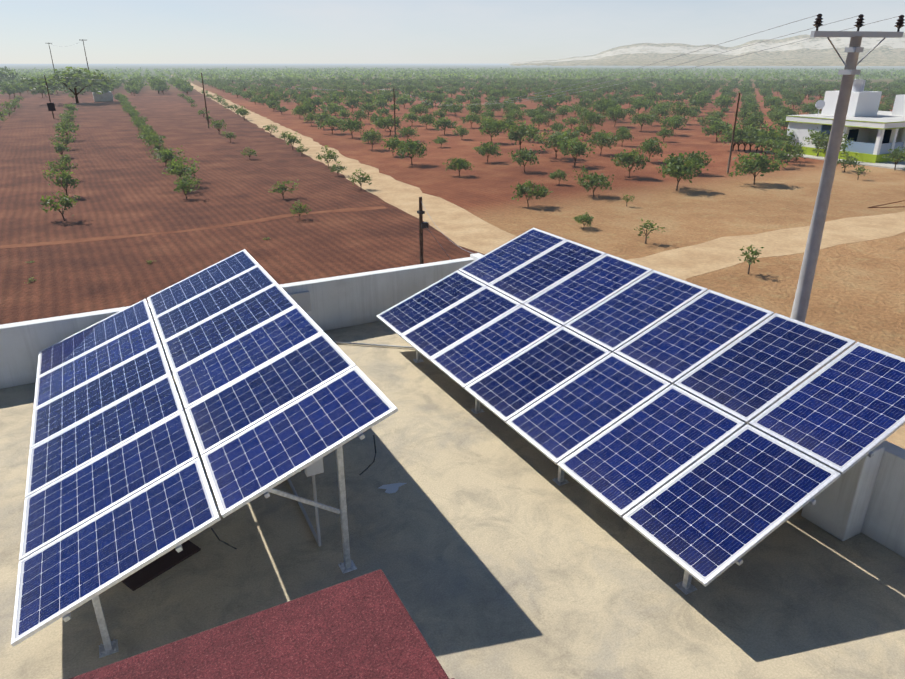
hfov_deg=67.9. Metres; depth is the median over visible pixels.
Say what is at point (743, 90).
tree
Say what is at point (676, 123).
tree
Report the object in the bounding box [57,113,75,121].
tree
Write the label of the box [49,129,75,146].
tree
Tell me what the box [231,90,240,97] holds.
tree
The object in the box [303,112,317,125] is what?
tree
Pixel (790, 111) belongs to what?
tree
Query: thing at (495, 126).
tree
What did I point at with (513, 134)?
tree
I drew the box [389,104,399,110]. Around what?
tree
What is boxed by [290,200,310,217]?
tree
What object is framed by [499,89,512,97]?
tree
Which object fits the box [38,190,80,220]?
tree
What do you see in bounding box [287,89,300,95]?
tree
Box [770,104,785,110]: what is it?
tree
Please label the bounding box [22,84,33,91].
tree
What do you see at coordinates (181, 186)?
tree
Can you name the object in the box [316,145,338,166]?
tree
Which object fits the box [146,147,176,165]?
tree
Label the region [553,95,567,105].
tree
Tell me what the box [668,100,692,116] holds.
tree
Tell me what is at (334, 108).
tree
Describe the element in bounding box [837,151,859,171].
tree
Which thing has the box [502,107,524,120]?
tree
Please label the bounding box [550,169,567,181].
tree
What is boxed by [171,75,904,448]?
dirt road
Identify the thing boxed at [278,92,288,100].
tree
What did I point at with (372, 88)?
tree
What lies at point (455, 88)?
tree
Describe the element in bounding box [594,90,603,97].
tree
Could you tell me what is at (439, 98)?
tree
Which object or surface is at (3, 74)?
old tree
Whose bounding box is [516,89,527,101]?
tree
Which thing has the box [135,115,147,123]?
tree
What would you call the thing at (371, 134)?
tree
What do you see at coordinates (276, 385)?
array panels
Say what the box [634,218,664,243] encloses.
sapling
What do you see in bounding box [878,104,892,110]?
tree
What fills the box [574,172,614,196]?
tree
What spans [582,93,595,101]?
tree
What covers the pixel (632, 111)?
tree
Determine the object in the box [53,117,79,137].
tree
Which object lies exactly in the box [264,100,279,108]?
tree
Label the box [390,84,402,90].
tree
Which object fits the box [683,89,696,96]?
tree
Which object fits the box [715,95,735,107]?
tree
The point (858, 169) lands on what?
sapling
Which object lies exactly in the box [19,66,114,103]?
old tree
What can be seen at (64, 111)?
tree
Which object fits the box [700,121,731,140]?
tree
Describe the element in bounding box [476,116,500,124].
tree
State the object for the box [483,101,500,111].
tree
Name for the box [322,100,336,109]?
tree
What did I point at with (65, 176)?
tree
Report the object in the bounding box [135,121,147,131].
tree
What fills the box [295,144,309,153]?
tree
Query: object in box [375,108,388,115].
tree
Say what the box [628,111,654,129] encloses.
tree
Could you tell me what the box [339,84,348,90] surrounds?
tree
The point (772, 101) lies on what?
tree
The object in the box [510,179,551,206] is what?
tree
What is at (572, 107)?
tree
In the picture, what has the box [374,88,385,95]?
tree
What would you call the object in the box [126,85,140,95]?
tree
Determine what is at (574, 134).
tree
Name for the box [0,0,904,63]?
sky
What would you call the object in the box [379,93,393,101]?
tree
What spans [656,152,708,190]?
tree
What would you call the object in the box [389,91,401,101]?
tree
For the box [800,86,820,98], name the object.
tree
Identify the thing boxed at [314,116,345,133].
tree
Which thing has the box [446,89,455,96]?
tree
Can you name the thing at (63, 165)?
tree
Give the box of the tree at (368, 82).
[364,80,372,84]
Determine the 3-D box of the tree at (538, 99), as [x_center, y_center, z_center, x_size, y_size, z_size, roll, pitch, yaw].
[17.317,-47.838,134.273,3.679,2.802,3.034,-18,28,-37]
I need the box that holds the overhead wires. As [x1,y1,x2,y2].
[48,15,898,259]
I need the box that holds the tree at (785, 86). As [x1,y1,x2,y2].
[773,83,790,92]
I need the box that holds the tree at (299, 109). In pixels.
[291,100,317,121]
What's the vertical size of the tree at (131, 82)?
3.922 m
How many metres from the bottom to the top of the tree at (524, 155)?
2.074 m
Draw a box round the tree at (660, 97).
[654,94,666,100]
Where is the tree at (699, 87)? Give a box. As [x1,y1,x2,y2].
[692,83,704,91]
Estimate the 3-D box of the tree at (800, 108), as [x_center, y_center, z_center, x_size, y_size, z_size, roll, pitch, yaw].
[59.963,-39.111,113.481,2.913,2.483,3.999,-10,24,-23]
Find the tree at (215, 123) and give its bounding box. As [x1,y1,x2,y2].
[210,118,226,134]
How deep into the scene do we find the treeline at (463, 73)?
419.67 m
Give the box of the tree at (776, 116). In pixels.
[767,108,789,122]
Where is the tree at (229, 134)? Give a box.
[221,131,235,142]
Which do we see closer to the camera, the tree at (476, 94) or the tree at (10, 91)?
the tree at (476, 94)
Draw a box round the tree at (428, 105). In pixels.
[420,99,434,108]
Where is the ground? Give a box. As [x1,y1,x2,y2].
[0,64,904,357]
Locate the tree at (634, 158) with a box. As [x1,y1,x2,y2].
[611,148,650,177]
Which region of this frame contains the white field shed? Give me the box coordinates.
[93,92,112,101]
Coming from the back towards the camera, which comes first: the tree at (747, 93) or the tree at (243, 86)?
the tree at (243, 86)
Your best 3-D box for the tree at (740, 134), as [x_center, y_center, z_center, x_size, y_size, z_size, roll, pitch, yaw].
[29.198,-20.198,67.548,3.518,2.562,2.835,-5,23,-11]
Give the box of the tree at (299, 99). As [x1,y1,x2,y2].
[293,96,306,105]
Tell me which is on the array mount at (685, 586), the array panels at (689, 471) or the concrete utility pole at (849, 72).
the array panels at (689, 471)
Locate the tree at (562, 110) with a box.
[555,104,572,119]
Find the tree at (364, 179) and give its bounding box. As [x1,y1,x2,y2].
[348,168,371,189]
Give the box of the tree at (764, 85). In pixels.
[758,83,771,88]
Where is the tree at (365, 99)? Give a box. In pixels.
[359,96,375,103]
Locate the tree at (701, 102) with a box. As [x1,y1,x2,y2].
[687,97,707,107]
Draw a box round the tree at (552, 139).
[530,129,577,158]
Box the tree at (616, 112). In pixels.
[601,105,626,126]
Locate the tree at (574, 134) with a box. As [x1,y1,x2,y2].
[551,127,581,142]
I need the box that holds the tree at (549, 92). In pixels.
[544,89,555,96]
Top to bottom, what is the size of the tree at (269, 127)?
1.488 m
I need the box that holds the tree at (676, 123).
[657,114,685,132]
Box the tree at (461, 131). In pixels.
[452,126,469,136]
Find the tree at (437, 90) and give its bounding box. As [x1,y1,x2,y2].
[431,87,446,94]
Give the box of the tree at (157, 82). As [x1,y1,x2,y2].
[145,78,169,92]
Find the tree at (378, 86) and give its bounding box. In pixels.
[374,84,384,88]
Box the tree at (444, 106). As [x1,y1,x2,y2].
[437,101,454,111]
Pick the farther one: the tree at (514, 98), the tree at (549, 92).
the tree at (549, 92)
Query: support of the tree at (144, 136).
on the ground
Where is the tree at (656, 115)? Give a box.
[647,113,662,125]
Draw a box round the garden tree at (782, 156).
[769,146,792,167]
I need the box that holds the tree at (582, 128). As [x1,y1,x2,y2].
[573,123,594,135]
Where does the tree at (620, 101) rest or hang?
on the ground
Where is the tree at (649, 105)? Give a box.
[642,100,654,107]
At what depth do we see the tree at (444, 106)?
114.55 m
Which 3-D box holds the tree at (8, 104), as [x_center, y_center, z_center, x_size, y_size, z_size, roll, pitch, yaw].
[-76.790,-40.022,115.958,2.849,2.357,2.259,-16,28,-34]
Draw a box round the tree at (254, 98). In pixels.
[248,96,261,104]
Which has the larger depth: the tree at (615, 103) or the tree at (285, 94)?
the tree at (285, 94)
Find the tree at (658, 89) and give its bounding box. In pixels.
[652,86,663,93]
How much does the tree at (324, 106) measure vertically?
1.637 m
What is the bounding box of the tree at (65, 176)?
[42,166,79,194]
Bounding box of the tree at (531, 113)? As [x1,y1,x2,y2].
[524,109,541,117]
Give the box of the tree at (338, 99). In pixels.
[323,95,344,104]
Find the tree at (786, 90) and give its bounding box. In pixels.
[781,88,792,94]
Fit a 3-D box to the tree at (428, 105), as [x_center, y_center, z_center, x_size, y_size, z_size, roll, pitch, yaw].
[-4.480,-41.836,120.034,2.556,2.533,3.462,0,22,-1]
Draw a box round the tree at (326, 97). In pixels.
[322,94,335,101]
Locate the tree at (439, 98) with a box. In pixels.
[429,93,444,103]
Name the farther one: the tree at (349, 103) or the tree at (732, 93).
the tree at (732, 93)
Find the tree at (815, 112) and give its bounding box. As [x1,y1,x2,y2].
[809,110,821,113]
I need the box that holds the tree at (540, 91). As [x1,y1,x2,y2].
[532,87,544,94]
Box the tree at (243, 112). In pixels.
[235,107,250,119]
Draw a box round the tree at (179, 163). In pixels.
[162,156,198,176]
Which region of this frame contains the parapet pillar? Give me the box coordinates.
[801,445,884,540]
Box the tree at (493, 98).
[484,95,500,102]
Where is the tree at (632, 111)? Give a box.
[624,107,637,115]
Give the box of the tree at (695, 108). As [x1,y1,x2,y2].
[691,105,701,112]
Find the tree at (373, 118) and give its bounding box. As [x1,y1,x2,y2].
[368,113,382,122]
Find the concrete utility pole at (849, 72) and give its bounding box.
[790,14,904,322]
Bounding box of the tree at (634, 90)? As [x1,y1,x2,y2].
[628,87,642,97]
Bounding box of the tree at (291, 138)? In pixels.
[286,131,301,148]
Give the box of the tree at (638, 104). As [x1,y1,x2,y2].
[630,98,648,112]
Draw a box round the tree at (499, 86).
[494,83,504,89]
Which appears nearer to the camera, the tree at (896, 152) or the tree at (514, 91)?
the tree at (896, 152)
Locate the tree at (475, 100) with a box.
[469,97,480,104]
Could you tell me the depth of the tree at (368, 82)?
235.09 m
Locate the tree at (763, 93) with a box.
[759,91,773,96]
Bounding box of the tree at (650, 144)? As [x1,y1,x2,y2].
[637,137,666,162]
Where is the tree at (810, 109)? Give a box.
[801,103,820,112]
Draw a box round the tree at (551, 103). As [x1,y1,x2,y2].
[538,96,561,109]
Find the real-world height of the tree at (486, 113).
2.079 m
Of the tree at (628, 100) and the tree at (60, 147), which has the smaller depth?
the tree at (60, 147)
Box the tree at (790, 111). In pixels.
[773,104,801,114]
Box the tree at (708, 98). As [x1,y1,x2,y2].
[693,92,713,103]
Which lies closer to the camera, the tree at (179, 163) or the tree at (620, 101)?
the tree at (179, 163)
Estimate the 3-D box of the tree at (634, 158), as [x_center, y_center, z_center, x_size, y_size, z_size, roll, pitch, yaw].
[13.627,-13.637,51.876,3.005,2.285,3.226,2,22,4]
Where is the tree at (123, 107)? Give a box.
[122,104,136,110]
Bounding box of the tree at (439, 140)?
[432,136,448,144]
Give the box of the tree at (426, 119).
[415,114,435,126]
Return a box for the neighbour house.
[786,79,904,162]
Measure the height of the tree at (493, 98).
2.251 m
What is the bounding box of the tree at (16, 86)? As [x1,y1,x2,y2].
[2,81,23,96]
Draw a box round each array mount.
[63,307,364,657]
[413,350,873,594]
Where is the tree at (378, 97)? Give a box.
[372,95,385,104]
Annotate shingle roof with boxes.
[70,569,453,678]
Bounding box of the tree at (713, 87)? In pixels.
[706,85,718,90]
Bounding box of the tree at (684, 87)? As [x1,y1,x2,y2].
[676,83,687,91]
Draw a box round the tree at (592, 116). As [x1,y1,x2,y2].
[577,109,607,129]
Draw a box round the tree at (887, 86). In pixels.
[880,84,890,89]
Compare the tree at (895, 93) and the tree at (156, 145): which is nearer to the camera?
the tree at (156, 145)
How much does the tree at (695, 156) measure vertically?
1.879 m
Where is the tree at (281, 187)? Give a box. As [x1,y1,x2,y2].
[268,179,298,198]
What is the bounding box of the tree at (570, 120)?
[561,115,578,128]
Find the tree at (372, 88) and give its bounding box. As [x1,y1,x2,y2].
[369,86,376,92]
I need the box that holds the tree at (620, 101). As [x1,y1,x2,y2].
[609,97,624,105]
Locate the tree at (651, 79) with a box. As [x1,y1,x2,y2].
[648,77,655,82]
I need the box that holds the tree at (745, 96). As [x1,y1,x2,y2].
[740,95,753,102]
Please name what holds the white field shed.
on the ground
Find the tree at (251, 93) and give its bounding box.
[243,90,257,97]
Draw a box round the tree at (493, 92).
[487,88,502,98]
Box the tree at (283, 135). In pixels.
[279,131,288,142]
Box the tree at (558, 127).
[549,121,567,131]
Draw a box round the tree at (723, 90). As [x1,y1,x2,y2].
[719,86,729,94]
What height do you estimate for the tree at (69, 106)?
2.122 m
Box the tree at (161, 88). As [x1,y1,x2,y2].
[150,84,169,93]
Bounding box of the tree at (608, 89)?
[605,87,613,93]
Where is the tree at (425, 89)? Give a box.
[419,86,430,91]
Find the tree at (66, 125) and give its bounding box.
[53,121,74,133]
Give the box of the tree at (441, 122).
[431,117,457,134]
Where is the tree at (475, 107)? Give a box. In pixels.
[466,100,486,114]
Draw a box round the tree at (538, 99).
[531,93,546,106]
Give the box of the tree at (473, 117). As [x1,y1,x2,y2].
[460,112,481,127]
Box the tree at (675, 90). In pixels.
[665,86,681,93]
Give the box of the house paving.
[764,151,904,170]
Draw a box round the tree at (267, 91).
[261,88,274,95]
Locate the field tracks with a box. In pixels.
[0,86,656,248]
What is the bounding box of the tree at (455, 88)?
[450,85,459,94]
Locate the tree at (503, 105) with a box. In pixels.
[497,102,510,109]
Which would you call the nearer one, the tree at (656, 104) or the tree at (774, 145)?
the tree at (774, 145)
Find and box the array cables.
[211,435,375,548]
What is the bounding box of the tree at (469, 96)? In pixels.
[464,93,473,102]
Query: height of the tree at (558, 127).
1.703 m
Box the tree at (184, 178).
[174,171,201,191]
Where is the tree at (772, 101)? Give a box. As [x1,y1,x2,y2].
[764,96,786,109]
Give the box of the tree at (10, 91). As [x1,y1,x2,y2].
[0,84,16,96]
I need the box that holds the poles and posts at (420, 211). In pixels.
[44,39,904,263]
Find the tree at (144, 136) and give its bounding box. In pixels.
[137,127,156,141]
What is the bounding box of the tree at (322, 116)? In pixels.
[312,110,335,128]
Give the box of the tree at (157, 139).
[142,133,166,150]
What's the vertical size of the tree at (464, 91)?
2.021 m
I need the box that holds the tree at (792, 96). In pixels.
[785,93,804,105]
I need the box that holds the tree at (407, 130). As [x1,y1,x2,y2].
[397,126,419,136]
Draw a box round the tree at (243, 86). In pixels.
[239,84,248,88]
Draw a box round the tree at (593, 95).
[586,91,599,100]
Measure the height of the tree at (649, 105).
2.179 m
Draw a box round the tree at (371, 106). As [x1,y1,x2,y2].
[357,101,377,116]
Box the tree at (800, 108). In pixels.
[795,101,816,113]
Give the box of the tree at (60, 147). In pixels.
[50,139,70,156]
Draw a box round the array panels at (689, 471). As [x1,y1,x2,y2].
[376,228,904,586]
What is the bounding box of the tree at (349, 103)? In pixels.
[342,97,359,111]
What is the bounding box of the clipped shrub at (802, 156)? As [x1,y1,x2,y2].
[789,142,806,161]
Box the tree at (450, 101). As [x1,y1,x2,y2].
[444,99,454,104]
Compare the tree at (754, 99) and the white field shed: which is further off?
the white field shed
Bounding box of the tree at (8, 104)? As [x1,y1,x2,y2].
[0,101,15,112]
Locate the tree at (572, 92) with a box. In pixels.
[568,89,578,98]
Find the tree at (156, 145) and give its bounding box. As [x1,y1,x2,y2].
[153,142,164,153]
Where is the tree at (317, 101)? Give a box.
[300,97,322,110]
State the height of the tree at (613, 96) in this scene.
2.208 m
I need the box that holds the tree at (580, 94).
[574,92,587,98]
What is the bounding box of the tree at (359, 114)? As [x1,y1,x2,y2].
[349,110,368,119]
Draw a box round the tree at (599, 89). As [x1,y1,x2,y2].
[595,87,605,95]
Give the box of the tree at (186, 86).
[178,84,193,90]
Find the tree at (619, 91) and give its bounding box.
[614,88,625,93]
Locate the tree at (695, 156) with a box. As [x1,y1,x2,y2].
[684,151,711,174]
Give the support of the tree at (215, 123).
on the ground
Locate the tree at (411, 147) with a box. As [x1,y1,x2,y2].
[396,138,429,165]
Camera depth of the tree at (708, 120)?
84.29 m
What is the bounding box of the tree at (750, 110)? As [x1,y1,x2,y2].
[736,106,766,120]
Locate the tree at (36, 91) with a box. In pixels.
[30,85,55,97]
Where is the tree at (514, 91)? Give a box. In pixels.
[509,87,519,94]
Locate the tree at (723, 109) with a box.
[721,107,729,114]
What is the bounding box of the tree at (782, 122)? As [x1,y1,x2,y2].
[770,113,798,130]
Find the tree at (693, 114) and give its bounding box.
[687,109,699,117]
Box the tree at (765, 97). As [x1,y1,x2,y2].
[760,96,783,105]
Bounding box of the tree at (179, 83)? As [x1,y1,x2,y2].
[173,80,189,88]
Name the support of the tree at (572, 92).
on the ground
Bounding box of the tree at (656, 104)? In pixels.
[650,101,667,114]
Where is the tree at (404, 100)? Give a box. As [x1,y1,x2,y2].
[397,96,412,107]
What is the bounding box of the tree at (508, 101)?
[502,98,513,104]
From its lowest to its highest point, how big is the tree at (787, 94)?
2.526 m
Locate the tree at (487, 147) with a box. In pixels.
[472,141,502,162]
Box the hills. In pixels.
[509,33,904,65]
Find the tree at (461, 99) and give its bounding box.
[454,96,467,106]
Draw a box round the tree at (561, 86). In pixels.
[558,85,568,89]
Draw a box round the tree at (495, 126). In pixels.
[479,117,507,141]
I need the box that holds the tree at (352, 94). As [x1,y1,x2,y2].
[346,90,360,99]
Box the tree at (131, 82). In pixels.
[124,79,142,86]
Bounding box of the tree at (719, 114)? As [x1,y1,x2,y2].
[708,108,728,118]
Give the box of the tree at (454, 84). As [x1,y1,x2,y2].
[449,81,460,87]
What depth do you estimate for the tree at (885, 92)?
162.58 m
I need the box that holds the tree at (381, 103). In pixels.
[373,99,389,108]
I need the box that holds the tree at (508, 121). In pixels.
[500,117,519,131]
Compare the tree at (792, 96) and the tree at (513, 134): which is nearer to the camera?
the tree at (513, 134)
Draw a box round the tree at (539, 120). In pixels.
[530,114,548,125]
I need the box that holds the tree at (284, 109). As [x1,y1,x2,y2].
[276,106,288,113]
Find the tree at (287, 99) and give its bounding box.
[282,97,292,103]
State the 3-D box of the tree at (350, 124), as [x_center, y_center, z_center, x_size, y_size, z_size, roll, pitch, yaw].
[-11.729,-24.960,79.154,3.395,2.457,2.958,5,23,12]
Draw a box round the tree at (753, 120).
[736,112,768,128]
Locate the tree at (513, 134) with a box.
[504,120,542,149]
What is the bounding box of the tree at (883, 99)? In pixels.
[880,96,895,102]
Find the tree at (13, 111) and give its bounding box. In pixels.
[4,106,14,115]
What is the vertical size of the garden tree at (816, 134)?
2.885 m
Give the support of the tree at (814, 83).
on the ground
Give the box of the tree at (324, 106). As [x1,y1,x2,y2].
[316,103,327,110]
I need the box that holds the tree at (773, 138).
[748,123,786,154]
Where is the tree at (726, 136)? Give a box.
[716,123,754,150]
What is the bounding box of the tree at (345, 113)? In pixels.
[336,108,351,117]
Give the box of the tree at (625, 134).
[609,129,631,142]
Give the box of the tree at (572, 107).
[565,103,581,114]
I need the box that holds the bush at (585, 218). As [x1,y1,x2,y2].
[572,212,593,228]
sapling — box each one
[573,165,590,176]
[622,195,633,206]
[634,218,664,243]
[737,244,764,273]
[855,165,867,179]
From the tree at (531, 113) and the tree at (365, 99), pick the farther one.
the tree at (365, 99)
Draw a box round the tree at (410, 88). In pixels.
[403,85,416,92]
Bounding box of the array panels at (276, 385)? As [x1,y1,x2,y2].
[11,249,397,646]
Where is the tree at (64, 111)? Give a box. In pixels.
[63,110,74,118]
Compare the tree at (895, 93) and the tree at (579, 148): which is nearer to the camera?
the tree at (579, 148)
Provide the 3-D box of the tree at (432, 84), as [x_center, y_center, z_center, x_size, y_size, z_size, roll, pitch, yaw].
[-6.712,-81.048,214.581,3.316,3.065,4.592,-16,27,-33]
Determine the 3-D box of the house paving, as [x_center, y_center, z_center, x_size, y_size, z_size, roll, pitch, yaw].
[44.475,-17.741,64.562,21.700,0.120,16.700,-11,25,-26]
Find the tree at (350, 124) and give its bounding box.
[338,118,364,137]
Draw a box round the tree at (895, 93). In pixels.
[885,89,904,100]
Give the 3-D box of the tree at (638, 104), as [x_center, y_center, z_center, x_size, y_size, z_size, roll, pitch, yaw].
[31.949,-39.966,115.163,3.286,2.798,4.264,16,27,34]
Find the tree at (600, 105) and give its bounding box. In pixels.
[590,99,614,119]
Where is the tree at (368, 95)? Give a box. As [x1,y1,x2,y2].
[363,93,373,97]
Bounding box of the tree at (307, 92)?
[297,88,315,97]
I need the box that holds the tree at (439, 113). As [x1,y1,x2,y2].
[432,108,445,117]
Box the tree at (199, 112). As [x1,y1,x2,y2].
[197,108,209,116]
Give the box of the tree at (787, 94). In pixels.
[783,91,797,97]
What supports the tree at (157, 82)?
on the ground
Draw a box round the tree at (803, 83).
[798,81,810,86]
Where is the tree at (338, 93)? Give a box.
[333,90,346,96]
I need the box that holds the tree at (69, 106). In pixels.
[64,104,78,114]
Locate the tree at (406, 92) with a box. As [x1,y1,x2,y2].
[402,89,410,94]
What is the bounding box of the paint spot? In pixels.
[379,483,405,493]
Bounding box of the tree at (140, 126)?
[137,125,152,132]
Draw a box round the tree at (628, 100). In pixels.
[624,95,636,106]
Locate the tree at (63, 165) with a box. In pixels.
[45,159,78,173]
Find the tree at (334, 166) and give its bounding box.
[329,161,347,172]
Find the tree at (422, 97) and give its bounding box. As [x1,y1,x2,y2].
[418,92,432,100]
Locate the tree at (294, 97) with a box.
[290,92,307,104]
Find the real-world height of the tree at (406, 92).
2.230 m
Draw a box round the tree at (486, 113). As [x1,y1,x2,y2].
[480,110,495,118]
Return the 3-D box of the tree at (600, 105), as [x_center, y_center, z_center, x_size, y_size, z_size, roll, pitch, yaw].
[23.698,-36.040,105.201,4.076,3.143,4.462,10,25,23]
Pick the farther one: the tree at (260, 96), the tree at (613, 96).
the tree at (260, 96)
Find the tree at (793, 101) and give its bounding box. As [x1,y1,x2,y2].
[784,98,802,108]
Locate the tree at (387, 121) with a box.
[371,112,402,135]
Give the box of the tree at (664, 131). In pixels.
[655,127,675,141]
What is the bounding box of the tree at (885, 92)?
[882,89,890,95]
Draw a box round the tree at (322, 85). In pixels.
[317,83,328,87]
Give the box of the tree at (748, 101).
[743,100,759,104]
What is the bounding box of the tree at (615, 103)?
[604,99,619,107]
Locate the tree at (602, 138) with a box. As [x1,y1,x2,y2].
[585,129,621,154]
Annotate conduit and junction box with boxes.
[287,291,412,545]
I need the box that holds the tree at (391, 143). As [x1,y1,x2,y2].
[380,134,404,155]
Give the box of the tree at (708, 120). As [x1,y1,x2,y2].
[694,112,728,126]
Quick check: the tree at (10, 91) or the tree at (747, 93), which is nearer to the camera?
the tree at (747, 93)
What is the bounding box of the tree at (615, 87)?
[607,84,619,91]
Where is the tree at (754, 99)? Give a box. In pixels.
[742,97,759,102]
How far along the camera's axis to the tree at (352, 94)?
145.43 m
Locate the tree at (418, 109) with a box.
[407,103,430,115]
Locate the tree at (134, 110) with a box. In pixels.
[126,107,140,114]
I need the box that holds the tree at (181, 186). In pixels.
[173,178,199,198]
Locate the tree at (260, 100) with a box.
[255,98,265,104]
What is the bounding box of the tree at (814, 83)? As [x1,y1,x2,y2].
[809,80,824,86]
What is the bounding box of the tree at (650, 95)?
[644,90,661,100]
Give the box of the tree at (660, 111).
[647,104,671,118]
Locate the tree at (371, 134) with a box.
[358,128,382,148]
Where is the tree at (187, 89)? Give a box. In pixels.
[180,86,191,93]
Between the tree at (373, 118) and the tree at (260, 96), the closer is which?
the tree at (373, 118)
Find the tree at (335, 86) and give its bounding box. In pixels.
[330,84,340,90]
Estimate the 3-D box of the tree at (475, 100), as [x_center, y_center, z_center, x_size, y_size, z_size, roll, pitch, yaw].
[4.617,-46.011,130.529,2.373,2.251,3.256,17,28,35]
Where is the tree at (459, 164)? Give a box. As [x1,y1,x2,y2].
[443,157,473,175]
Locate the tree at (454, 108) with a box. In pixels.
[446,105,462,113]
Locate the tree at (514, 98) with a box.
[505,94,521,102]
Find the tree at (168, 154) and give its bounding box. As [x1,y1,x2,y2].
[155,145,184,168]
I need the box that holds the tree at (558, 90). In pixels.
[555,89,567,94]
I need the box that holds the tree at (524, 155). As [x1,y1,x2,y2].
[508,147,539,171]
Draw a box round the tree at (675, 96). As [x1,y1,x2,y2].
[668,93,683,102]
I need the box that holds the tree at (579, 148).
[553,133,594,166]
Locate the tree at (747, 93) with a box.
[741,91,756,95]
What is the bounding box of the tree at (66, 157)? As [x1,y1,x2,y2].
[57,154,70,164]
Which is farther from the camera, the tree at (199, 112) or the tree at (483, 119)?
the tree at (199, 112)
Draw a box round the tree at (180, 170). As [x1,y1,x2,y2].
[166,163,198,180]
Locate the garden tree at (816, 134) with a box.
[803,127,828,155]
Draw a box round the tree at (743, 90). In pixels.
[737,88,751,93]
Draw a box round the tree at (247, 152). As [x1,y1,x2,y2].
[240,147,256,157]
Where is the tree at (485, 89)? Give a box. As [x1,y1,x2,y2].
[480,87,492,95]
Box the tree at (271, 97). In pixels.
[265,92,281,109]
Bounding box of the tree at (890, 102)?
[884,100,894,105]
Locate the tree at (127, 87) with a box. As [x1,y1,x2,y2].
[123,84,135,93]
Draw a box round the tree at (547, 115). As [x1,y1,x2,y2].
[535,109,559,125]
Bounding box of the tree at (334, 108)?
[324,103,348,115]
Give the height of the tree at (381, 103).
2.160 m
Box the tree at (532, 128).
[518,124,541,137]
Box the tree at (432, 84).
[426,82,438,87]
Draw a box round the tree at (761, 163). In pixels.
[727,152,787,184]
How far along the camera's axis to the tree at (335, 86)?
202.54 m
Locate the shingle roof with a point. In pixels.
(363, 627)
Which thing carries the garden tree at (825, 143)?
on the ground
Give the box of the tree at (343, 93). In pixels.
[340,89,350,98]
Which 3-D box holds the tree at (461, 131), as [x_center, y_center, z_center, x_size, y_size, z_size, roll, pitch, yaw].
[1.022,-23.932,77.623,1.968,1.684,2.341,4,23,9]
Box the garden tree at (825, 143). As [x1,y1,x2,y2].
[812,129,853,153]
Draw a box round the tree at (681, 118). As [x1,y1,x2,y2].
[667,114,690,128]
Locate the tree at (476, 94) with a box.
[470,91,483,98]
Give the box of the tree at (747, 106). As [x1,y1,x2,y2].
[739,100,758,111]
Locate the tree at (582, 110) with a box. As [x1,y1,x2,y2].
[575,104,589,123]
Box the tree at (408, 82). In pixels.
[402,79,413,85]
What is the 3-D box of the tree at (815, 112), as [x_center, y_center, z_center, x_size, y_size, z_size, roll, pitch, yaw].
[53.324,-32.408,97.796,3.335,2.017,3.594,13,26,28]
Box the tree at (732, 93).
[725,91,737,97]
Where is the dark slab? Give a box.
[121,540,200,590]
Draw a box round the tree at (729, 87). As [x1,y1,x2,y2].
[720,85,731,88]
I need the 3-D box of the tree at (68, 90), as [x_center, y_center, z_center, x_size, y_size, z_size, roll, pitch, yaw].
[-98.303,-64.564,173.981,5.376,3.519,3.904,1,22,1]
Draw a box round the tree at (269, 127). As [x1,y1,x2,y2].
[263,124,277,132]
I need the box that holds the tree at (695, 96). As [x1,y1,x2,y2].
[689,92,705,104]
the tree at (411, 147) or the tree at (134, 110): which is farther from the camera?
the tree at (134, 110)
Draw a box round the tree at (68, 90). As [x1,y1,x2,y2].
[62,86,84,94]
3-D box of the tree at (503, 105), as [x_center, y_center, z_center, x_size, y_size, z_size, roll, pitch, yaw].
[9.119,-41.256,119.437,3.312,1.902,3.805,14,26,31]
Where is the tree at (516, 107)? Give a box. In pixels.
[503,103,521,113]
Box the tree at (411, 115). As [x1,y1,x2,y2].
[400,112,420,122]
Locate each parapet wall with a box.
[0,257,474,388]
[470,253,904,557]
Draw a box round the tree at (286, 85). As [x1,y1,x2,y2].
[282,83,291,88]
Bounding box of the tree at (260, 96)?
[253,93,265,102]
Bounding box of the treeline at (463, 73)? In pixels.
[0,66,904,82]
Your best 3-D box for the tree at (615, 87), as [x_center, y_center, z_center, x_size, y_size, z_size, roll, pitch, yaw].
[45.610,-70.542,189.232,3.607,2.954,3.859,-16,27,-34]
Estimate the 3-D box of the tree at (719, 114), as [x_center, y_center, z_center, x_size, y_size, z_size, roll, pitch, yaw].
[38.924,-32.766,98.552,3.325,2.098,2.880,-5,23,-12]
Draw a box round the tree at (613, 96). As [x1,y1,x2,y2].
[608,94,622,98]
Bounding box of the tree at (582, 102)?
[576,98,594,108]
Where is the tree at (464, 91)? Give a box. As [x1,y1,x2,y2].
[460,89,468,93]
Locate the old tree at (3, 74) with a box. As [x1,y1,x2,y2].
[0,66,21,82]
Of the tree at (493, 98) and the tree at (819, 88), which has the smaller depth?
the tree at (493, 98)
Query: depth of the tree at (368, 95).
151.47 m
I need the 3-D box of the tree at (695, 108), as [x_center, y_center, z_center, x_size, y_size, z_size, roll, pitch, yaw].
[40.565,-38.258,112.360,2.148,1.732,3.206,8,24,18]
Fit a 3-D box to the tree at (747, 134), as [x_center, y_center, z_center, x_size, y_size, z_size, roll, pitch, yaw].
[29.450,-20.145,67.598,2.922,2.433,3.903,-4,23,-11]
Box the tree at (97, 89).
[96,83,110,91]
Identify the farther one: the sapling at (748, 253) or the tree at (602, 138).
the tree at (602, 138)

